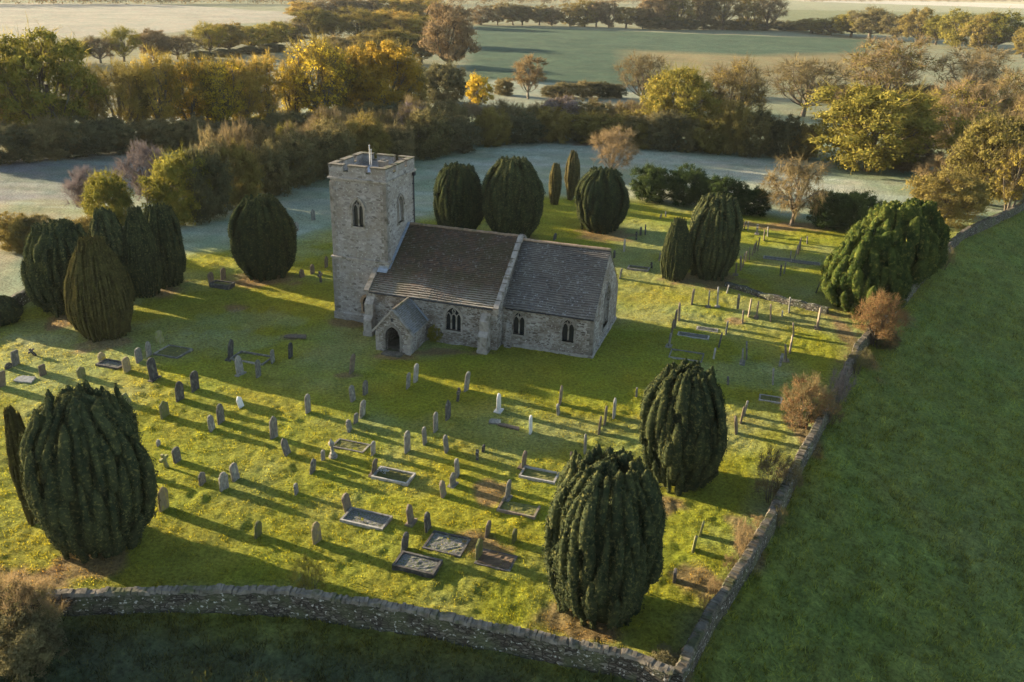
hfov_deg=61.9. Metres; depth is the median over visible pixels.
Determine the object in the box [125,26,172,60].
tree
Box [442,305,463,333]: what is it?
window
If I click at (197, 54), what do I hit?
hedge shrub
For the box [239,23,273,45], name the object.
tree
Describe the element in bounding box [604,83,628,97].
hedge shrub
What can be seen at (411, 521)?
gravestone
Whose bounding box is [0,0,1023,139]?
fields
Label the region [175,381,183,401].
gravestone
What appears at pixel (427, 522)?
gravestone
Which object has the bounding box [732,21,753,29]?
hedge shrub
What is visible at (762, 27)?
hedge shrub
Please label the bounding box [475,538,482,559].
gravestone
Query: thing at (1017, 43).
field tree
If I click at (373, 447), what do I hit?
gravestone
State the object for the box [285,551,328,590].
wall shrub
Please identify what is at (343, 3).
woodland tree
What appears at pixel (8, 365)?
gravestone
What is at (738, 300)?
gravestone
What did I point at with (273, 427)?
gravestone
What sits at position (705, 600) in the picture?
grass tuft
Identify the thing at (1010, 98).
tree
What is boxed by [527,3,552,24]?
field tree
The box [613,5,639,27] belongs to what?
field tree
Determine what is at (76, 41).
tree
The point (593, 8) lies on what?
field tree
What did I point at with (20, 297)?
boundary wall
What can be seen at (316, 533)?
gravestone
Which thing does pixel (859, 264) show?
conifer
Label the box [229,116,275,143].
thicket shrub
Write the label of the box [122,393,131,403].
gravestone
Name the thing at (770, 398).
grave plot
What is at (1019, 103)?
tree
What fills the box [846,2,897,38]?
field tree
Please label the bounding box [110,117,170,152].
thicket shrub
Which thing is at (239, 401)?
gravestone
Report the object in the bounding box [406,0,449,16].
woodland tree
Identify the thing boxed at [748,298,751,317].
gravestone
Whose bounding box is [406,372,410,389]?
gravestone
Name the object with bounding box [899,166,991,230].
tree
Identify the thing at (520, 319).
window
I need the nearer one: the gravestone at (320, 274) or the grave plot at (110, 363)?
the grave plot at (110, 363)
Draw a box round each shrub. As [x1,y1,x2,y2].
[0,119,41,165]
[0,210,32,253]
[2,118,61,162]
[9,211,57,248]
[30,111,84,160]
[47,215,86,232]
[57,113,110,157]
[60,164,111,213]
[70,213,92,237]
[78,166,136,225]
[88,114,139,154]
[109,139,174,202]
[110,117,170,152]
[136,142,213,226]
[138,115,194,151]
[170,113,218,149]
[171,135,236,224]
[187,50,216,60]
[193,120,235,194]
[194,119,254,140]
[210,48,246,57]
[216,117,256,185]
[216,131,267,208]
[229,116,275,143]
[237,46,270,54]
[246,119,289,179]
[249,136,296,196]
[253,114,283,124]
[258,43,287,52]
[265,108,300,130]
[273,122,300,164]
[274,128,324,188]
[280,120,319,163]
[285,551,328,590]
[287,111,342,129]
[299,103,347,159]
[304,115,358,180]
[313,104,366,125]
[335,111,369,140]
[343,108,393,158]
[352,99,390,121]
[367,107,401,146]
[379,117,417,160]
[384,100,410,121]
[389,91,436,139]
[402,104,455,160]
[423,57,469,103]
[425,93,471,139]
[427,323,442,342]
[439,111,485,153]
[460,98,492,137]
[470,105,514,147]
[488,98,523,117]
[493,75,514,95]
[501,108,551,144]
[515,98,550,128]
[532,103,574,143]
[540,85,559,97]
[540,91,582,125]
[552,81,580,96]
[562,108,611,144]
[567,96,616,122]
[575,79,598,97]
[591,81,613,97]
[594,107,643,146]
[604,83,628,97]
[608,99,640,132]
[615,95,651,128]
[616,106,670,147]
[626,119,656,149]
[627,160,673,203]
[635,14,669,29]
[636,105,691,151]
[653,17,685,29]
[666,159,712,206]
[668,112,709,152]
[678,18,703,29]
[687,105,730,154]
[694,172,749,204]
[698,18,722,29]
[715,96,759,155]
[718,19,739,29]
[731,101,783,157]
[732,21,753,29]
[732,184,772,216]
[734,513,760,557]
[749,442,804,502]
[751,22,777,30]
[764,113,808,158]
[769,19,796,30]
[778,371,838,433]
[781,120,821,159]
[804,186,858,229]
[819,84,846,103]
[826,364,857,407]
[830,188,882,230]
[832,83,863,105]
[849,284,911,349]
[874,328,903,350]
[881,135,949,172]
[891,84,924,103]
[912,152,956,178]
[916,83,952,102]
[926,107,957,149]
[934,104,977,144]
[999,88,1023,119]
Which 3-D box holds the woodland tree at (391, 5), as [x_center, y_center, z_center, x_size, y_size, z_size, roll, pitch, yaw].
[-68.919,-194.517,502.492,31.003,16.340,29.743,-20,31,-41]
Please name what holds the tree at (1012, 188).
on the frosted meadow
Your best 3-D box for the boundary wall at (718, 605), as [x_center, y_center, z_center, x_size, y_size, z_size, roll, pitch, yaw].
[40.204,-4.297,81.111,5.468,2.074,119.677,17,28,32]
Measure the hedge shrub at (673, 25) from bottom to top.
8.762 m
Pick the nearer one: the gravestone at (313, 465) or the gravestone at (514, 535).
the gravestone at (514, 535)
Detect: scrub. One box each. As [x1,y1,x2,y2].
[0,569,70,639]
[0,570,15,622]
[0,600,78,681]
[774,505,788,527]
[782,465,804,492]
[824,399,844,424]
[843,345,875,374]
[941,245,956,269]
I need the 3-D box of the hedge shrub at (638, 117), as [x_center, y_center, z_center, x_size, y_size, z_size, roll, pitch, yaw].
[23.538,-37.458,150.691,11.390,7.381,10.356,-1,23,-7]
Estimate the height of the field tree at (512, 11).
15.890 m
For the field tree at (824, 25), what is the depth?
527.35 m
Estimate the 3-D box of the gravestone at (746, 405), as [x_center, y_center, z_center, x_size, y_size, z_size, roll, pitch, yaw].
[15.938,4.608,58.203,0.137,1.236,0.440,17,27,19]
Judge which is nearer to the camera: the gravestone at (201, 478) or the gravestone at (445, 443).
the gravestone at (201, 478)
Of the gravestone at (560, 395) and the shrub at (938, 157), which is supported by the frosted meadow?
the shrub at (938, 157)
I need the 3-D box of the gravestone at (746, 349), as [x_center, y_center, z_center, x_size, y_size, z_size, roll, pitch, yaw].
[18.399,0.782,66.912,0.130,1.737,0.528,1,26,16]
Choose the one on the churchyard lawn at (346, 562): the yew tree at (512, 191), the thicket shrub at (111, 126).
the yew tree at (512, 191)
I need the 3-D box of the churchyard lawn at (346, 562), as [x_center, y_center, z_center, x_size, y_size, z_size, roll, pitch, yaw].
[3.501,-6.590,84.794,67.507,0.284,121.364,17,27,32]
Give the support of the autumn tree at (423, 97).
on the fields
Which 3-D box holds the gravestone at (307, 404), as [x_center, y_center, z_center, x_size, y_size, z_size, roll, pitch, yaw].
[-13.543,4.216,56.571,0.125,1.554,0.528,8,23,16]
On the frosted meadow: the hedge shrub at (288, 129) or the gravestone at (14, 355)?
the hedge shrub at (288, 129)
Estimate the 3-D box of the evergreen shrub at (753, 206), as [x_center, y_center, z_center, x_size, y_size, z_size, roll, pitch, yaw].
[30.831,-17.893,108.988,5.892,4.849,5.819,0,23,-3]
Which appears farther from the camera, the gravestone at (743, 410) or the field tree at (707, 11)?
the field tree at (707, 11)
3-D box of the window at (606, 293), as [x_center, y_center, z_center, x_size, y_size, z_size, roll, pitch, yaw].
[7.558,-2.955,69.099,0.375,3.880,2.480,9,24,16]
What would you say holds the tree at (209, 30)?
on the fields
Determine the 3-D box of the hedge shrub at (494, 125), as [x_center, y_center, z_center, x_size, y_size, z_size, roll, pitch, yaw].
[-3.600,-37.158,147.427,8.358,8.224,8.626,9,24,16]
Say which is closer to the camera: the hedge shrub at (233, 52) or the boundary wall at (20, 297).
the boundary wall at (20, 297)
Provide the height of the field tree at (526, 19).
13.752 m
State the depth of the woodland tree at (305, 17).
362.97 m
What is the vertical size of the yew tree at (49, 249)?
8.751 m
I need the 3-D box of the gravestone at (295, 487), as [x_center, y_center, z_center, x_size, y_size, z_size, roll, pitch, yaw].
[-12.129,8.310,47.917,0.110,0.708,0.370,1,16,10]
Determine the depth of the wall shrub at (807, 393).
55.92 m
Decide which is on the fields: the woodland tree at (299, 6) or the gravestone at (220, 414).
the woodland tree at (299, 6)
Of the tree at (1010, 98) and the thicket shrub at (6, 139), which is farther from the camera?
the tree at (1010, 98)
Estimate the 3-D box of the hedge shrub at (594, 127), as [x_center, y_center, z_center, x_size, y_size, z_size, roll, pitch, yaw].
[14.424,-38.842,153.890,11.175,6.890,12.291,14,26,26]
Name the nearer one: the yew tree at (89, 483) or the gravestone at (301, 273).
the yew tree at (89, 483)
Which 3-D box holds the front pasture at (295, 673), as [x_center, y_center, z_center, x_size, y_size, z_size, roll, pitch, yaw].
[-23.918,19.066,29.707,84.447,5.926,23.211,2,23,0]
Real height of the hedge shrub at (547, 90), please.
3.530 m
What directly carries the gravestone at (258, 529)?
on the churchyard lawn at (346, 562)
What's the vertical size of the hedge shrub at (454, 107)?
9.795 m
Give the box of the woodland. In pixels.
[0,0,1023,3]
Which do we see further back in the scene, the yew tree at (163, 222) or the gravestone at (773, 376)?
the yew tree at (163, 222)
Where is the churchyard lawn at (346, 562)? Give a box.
[0,194,975,655]
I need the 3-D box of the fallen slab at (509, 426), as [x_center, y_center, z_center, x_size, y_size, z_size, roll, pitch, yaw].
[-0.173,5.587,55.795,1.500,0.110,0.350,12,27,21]
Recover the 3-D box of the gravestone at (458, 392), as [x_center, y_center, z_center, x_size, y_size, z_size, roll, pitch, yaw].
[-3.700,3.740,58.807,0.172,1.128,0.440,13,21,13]
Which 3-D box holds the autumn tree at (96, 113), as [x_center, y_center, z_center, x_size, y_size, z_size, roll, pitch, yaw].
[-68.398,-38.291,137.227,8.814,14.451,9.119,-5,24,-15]
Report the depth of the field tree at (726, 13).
542.70 m
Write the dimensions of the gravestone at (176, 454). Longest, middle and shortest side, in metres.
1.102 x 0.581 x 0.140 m
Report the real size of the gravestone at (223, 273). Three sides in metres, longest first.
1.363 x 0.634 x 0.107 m
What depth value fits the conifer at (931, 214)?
85.45 m
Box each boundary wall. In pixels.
[5,583,674,681]
[9,289,30,306]
[671,199,1023,681]
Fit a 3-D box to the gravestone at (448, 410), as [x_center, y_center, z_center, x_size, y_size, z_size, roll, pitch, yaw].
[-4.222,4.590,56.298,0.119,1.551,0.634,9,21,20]
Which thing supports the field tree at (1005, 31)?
on the fields
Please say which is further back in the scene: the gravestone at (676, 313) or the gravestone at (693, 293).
the gravestone at (693, 293)
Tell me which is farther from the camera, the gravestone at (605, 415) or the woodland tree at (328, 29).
the woodland tree at (328, 29)
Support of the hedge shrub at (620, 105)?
on the frosted meadow
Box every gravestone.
[0,370,5,386]
[4,362,11,369]
[10,349,19,366]
[28,348,36,355]
[38,364,46,375]
[76,367,85,378]
[97,352,105,361]
[122,357,130,373]
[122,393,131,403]
[134,348,142,363]
[145,341,151,356]
[146,357,161,382]
[155,330,164,344]
[156,439,160,446]
[158,454,168,468]
[158,487,168,511]
[159,401,169,418]
[171,446,181,463]
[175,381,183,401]
[190,371,199,392]
[198,472,205,485]
[207,272,213,283]
[207,415,214,431]
[216,403,224,424]
[218,472,228,491]
[220,268,225,279]
[225,339,235,361]
[229,463,239,481]
[234,355,246,376]
[236,396,243,408]
[254,520,261,538]
[255,359,260,377]
[269,416,277,439]
[270,349,274,363]
[281,438,290,456]
[288,342,292,358]
[293,483,298,494]
[299,269,304,277]
[304,394,310,413]
[309,458,315,474]
[310,264,314,274]
[311,209,315,220]
[311,521,321,544]
[317,271,322,282]
[321,450,324,460]
[324,256,327,267]
[328,438,337,458]
[341,493,351,512]
[346,419,351,432]
[349,354,355,373]
[349,385,355,402]
[353,413,358,423]
[359,400,365,418]
[362,380,367,395]
[368,458,377,477]
[371,441,375,455]
[401,531,408,550]
[404,430,410,453]
[405,504,417,527]
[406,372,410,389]
[413,363,418,382]
[422,427,426,445]
[424,511,430,532]
[433,412,437,432]
[439,480,446,497]
[443,435,448,453]
[445,400,450,420]
[447,472,458,488]
[454,458,459,477]
[456,387,460,401]
[464,371,470,391]
[475,449,478,459]
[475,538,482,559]
[485,520,490,537]
[493,393,503,413]
[502,479,512,501]
[511,528,517,543]
[517,450,528,469]
[529,415,531,434]
[556,404,559,415]
[558,385,562,405]
[583,434,586,453]
[598,416,601,434]
[603,405,607,425]
[612,398,616,418]
[665,333,672,347]
[671,319,674,334]
[673,568,676,582]
[674,309,677,327]
[678,302,680,320]
[691,289,694,304]
[692,535,697,552]
[698,521,704,536]
[706,290,710,307]
[714,287,719,307]
[733,263,737,275]
[734,416,737,434]
[736,294,739,308]
[739,348,744,365]
[740,406,744,423]
[743,400,748,416]
[746,341,747,359]
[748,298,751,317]
[753,301,758,319]
[772,368,773,384]
[778,353,783,366]
[783,344,789,362]
[789,334,792,353]
[814,307,821,329]
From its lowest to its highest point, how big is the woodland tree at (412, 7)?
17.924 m
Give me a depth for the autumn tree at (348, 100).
160.53 m
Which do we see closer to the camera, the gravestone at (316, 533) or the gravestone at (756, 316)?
the gravestone at (316, 533)
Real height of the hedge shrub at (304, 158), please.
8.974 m
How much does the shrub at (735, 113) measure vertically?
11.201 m
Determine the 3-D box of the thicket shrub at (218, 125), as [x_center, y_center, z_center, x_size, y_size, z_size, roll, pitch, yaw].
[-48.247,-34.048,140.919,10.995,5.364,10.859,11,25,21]
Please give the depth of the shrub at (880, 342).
69.52 m
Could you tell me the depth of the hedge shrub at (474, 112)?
150.99 m
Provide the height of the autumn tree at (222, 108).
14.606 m
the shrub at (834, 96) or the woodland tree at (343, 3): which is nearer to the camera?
the shrub at (834, 96)
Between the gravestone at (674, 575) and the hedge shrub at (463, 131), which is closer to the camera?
the gravestone at (674, 575)
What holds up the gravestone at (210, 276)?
on the churchyard lawn at (346, 562)
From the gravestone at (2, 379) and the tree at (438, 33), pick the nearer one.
the gravestone at (2, 379)
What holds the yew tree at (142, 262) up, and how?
on the churchyard lawn at (346, 562)
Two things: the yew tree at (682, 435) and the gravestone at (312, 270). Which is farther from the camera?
the gravestone at (312, 270)
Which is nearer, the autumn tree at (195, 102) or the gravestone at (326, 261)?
the gravestone at (326, 261)
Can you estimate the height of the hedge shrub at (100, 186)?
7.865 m
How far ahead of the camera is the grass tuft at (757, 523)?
45.88 m
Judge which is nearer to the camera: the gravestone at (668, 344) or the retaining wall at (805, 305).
the gravestone at (668, 344)
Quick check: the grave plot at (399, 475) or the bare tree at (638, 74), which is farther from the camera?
the bare tree at (638, 74)
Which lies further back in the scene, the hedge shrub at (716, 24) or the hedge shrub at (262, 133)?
the hedge shrub at (716, 24)
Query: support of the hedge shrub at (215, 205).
on the frosted meadow
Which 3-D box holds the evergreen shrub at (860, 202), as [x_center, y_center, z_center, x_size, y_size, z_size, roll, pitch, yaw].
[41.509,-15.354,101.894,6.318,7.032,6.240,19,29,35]
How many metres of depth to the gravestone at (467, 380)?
60.12 m
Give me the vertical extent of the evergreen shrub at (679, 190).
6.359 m
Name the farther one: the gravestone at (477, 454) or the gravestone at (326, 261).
the gravestone at (326, 261)
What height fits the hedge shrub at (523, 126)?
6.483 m
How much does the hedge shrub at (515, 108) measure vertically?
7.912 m
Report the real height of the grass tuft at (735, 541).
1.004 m
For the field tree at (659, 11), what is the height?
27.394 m
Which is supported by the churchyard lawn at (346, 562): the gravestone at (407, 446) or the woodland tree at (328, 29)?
the gravestone at (407, 446)
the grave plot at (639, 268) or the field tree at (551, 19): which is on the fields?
the field tree at (551, 19)
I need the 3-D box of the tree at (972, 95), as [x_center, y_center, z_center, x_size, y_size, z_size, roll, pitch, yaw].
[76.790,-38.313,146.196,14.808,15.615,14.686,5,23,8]
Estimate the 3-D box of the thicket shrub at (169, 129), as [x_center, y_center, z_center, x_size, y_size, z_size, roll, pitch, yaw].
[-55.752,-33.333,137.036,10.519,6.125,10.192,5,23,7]
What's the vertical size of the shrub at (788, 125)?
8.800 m
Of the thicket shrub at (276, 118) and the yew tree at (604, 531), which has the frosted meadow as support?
the thicket shrub at (276, 118)
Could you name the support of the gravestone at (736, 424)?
on the churchyard lawn at (346, 562)
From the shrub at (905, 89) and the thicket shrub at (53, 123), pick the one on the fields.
the shrub at (905, 89)
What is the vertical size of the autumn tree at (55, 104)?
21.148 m
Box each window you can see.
[349,197,365,228]
[360,294,365,313]
[397,193,404,225]
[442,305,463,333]
[510,311,527,337]
[559,318,576,344]
[602,282,610,331]
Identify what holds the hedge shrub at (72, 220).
on the frosted meadow
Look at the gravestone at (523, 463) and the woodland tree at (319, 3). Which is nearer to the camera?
the gravestone at (523, 463)
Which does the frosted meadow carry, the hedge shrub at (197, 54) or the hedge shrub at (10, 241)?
the hedge shrub at (10, 241)
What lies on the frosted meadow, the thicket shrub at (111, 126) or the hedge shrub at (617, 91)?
the thicket shrub at (111, 126)
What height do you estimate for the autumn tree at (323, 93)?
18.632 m
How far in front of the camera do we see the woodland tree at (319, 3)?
492.82 m
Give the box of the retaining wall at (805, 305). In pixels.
[724,281,828,313]
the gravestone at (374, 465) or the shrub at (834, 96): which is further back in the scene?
the shrub at (834, 96)
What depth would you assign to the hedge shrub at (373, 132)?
123.93 m
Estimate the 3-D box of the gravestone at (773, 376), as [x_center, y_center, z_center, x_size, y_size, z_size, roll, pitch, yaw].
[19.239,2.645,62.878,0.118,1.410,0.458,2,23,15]
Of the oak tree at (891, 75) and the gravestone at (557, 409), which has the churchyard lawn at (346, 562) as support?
the gravestone at (557, 409)
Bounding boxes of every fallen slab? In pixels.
[13,375,35,382]
[283,334,305,338]
[489,418,500,423]
[498,423,518,430]
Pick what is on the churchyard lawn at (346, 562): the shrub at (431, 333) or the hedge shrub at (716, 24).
the shrub at (431, 333)
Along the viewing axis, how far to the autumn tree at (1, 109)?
129.09 m
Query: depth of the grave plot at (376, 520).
45.88 m
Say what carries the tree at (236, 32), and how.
on the fields
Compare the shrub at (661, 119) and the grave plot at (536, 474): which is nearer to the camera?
the grave plot at (536, 474)
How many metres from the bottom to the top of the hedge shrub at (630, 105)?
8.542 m
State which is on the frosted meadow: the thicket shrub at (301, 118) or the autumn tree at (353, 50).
the thicket shrub at (301, 118)
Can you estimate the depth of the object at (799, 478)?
48.98 m
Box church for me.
[327,145,618,358]
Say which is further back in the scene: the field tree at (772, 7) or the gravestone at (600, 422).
the field tree at (772, 7)
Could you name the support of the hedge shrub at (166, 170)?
on the frosted meadow
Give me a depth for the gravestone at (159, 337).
66.36 m
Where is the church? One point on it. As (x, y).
(403, 281)
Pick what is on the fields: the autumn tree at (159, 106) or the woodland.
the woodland
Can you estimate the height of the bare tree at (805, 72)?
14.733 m
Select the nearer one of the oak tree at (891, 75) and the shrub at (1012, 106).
the shrub at (1012, 106)
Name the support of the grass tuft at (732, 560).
on the churchyard lawn at (346, 562)
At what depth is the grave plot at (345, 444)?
52.94 m
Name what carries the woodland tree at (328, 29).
on the fields
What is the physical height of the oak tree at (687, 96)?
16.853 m
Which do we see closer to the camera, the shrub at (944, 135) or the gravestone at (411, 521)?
the gravestone at (411, 521)
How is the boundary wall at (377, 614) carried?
on the churchyard lawn at (346, 562)
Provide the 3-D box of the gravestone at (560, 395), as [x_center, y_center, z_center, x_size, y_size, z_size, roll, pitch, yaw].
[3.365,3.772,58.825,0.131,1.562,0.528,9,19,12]
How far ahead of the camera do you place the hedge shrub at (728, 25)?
548.78 m
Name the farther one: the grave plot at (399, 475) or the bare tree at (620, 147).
the bare tree at (620, 147)
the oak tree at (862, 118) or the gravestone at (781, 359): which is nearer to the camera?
the gravestone at (781, 359)
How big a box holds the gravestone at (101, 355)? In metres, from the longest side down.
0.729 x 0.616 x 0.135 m
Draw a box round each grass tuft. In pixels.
[697,591,713,608]
[707,574,722,594]
[722,552,738,570]
[734,534,750,548]
[750,513,762,529]
[845,341,864,351]
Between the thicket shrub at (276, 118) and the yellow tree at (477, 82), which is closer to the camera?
the thicket shrub at (276, 118)
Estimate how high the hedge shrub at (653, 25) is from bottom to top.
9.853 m
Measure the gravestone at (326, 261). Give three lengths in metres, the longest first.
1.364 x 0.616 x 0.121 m
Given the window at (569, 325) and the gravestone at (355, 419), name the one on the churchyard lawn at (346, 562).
the gravestone at (355, 419)
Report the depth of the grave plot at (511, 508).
47.08 m
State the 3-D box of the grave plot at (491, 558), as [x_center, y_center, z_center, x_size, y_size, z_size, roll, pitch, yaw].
[-0.805,11.063,42.958,1.900,0.240,1.300,9,24,16]
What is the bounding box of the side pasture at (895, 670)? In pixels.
[691,211,1023,681]
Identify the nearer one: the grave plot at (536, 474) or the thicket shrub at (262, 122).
the grave plot at (536, 474)
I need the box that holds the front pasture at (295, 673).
[0,612,631,681]
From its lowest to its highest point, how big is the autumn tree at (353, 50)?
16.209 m
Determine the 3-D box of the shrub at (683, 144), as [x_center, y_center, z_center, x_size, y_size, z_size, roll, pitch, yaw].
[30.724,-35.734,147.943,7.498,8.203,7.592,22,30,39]
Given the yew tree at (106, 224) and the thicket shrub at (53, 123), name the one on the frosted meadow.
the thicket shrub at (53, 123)
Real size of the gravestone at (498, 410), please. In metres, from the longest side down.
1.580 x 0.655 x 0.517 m
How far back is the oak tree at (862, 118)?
131.15 m
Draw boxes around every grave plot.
[95,358,122,369]
[153,344,193,358]
[209,279,234,289]
[230,350,269,365]
[333,438,370,452]
[340,507,392,530]
[371,466,415,485]
[392,550,442,577]
[422,530,470,557]
[474,548,517,571]
[496,498,540,519]
[518,466,559,484]
[627,265,649,271]
[668,348,703,362]
[677,331,709,339]
[696,326,717,332]
[759,394,781,403]
[763,255,791,261]
[791,260,819,265]
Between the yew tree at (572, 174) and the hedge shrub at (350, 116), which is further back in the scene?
the hedge shrub at (350, 116)
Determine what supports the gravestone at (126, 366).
on the churchyard lawn at (346, 562)
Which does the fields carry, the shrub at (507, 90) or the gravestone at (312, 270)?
the shrub at (507, 90)
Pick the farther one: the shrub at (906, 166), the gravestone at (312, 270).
the shrub at (906, 166)
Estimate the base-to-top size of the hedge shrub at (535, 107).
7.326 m
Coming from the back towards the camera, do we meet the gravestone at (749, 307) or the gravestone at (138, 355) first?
the gravestone at (749, 307)
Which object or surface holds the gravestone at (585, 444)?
on the churchyard lawn at (346, 562)
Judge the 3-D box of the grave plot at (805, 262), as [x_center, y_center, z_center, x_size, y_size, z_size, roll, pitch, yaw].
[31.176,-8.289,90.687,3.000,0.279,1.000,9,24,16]
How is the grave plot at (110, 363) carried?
on the churchyard lawn at (346, 562)
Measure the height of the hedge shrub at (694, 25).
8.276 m
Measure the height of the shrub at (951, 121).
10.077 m
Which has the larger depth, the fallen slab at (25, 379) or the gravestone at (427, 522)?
the fallen slab at (25, 379)
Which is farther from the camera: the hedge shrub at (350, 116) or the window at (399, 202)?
the hedge shrub at (350, 116)
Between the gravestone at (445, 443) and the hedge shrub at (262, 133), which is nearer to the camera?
the gravestone at (445, 443)
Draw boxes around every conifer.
[820,226,914,314]
[837,199,943,286]
[902,197,952,275]
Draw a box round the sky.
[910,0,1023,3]
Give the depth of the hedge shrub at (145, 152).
103.90 m
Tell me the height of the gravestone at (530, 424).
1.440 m
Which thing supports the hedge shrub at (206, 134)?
on the frosted meadow
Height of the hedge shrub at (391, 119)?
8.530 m
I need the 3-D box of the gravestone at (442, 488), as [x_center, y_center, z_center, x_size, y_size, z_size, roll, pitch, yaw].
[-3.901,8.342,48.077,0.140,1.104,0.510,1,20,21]
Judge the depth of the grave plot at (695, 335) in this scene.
71.04 m
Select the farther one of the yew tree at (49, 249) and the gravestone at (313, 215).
the gravestone at (313, 215)
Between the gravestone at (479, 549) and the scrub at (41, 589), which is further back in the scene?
the gravestone at (479, 549)
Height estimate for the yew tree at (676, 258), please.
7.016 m
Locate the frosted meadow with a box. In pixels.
[0,120,1023,295]
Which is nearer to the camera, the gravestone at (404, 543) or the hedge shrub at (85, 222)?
the gravestone at (404, 543)
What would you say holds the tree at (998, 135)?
on the frosted meadow
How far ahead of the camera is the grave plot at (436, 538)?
44.02 m
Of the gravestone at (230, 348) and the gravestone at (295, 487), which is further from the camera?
the gravestone at (230, 348)
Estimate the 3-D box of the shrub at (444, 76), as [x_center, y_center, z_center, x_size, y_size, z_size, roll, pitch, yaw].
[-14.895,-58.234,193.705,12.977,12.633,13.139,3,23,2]
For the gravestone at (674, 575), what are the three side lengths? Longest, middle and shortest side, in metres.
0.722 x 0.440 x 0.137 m
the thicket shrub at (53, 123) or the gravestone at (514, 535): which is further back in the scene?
the thicket shrub at (53, 123)
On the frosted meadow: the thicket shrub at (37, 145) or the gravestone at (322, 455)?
the thicket shrub at (37, 145)
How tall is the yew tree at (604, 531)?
9.231 m
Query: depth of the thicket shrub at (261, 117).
154.68 m
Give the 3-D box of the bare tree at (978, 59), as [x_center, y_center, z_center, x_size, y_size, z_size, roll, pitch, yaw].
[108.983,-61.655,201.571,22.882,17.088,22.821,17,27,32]
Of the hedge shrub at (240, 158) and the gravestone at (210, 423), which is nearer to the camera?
the gravestone at (210, 423)
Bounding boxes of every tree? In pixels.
[0,15,112,126]
[0,56,43,123]
[0,67,23,125]
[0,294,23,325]
[3,405,37,525]
[17,379,161,563]
[19,218,88,317]
[50,36,93,63]
[60,61,113,123]
[63,234,135,342]
[79,35,120,62]
[82,55,150,124]
[87,206,124,268]
[99,25,143,61]
[108,61,156,131]
[123,205,162,297]
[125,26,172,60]
[127,41,185,121]
[143,202,186,288]
[153,33,203,58]
[156,48,211,121]
[183,53,230,120]
[186,19,233,50]
[187,53,250,123]
[206,20,251,49]
[222,55,265,119]
[226,193,297,282]
[237,44,291,118]
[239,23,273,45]
[254,20,297,43]
[270,19,315,45]
[274,58,307,112]
[277,25,362,112]
[283,0,318,16]
[285,5,339,38]
[308,11,353,37]
[309,0,355,16]
[317,52,359,108]
[320,33,359,54]
[325,4,385,35]
[329,0,371,15]
[339,40,373,108]
[343,32,425,114]
[347,29,393,60]
[352,0,386,15]
[359,5,398,34]
[372,23,422,48]
[378,0,410,13]
[378,8,421,36]
[390,53,431,102]
[395,0,428,17]
[397,15,446,37]
[400,34,435,63]
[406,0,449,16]
[417,0,482,64]
[432,161,483,229]
[465,71,494,104]
[468,3,494,24]
[480,155,545,237]
[484,1,510,24]
[503,1,528,24]
[507,52,549,98]
[509,4,541,24]
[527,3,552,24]
[542,443,667,630]
[543,5,564,25]
[548,162,561,204]
[554,1,584,25]
[564,150,580,200]
[568,0,598,26]
[569,123,588,142]
[574,166,629,234]
[584,124,645,171]
[586,0,608,26]
[601,0,619,27]
[611,50,672,101]
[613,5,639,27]
[631,5,654,28]
[632,59,728,139]
[636,0,682,21]
[636,357,728,496]
[654,0,698,26]
[660,216,692,281]
[689,192,743,281]
[690,0,721,29]
[696,52,775,124]
[703,0,746,29]
[732,0,765,29]
[753,0,790,30]
[758,146,834,225]
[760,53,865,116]
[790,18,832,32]
[796,78,968,174]
[808,17,846,34]
[832,10,870,36]
[838,32,949,99]
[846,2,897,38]
[878,12,915,40]
[896,4,941,40]
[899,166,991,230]
[905,88,956,109]
[921,15,955,44]
[926,40,1023,107]
[926,71,1008,155]
[937,7,976,47]
[942,106,1023,204]
[944,111,1015,162]
[959,11,1002,51]
[962,8,1023,49]
[978,63,1023,122]
[994,142,1023,210]
[1005,88,1023,140]
[1012,25,1023,57]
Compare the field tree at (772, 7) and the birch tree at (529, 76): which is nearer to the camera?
the birch tree at (529, 76)
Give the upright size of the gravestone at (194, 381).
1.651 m
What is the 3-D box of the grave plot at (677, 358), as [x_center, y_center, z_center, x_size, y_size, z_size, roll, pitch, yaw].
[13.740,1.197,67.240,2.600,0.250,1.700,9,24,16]
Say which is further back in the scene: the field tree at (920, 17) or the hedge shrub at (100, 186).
the field tree at (920, 17)
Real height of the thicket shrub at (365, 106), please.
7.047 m
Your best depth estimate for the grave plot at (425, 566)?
42.23 m
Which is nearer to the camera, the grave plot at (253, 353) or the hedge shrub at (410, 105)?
the grave plot at (253, 353)
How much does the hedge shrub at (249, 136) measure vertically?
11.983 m
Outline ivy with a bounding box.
[649,641,695,681]
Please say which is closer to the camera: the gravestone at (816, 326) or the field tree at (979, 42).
the gravestone at (816, 326)
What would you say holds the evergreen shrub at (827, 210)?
on the churchyard lawn at (346, 562)
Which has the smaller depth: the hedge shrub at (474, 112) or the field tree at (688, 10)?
the hedge shrub at (474, 112)
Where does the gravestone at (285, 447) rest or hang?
on the churchyard lawn at (346, 562)

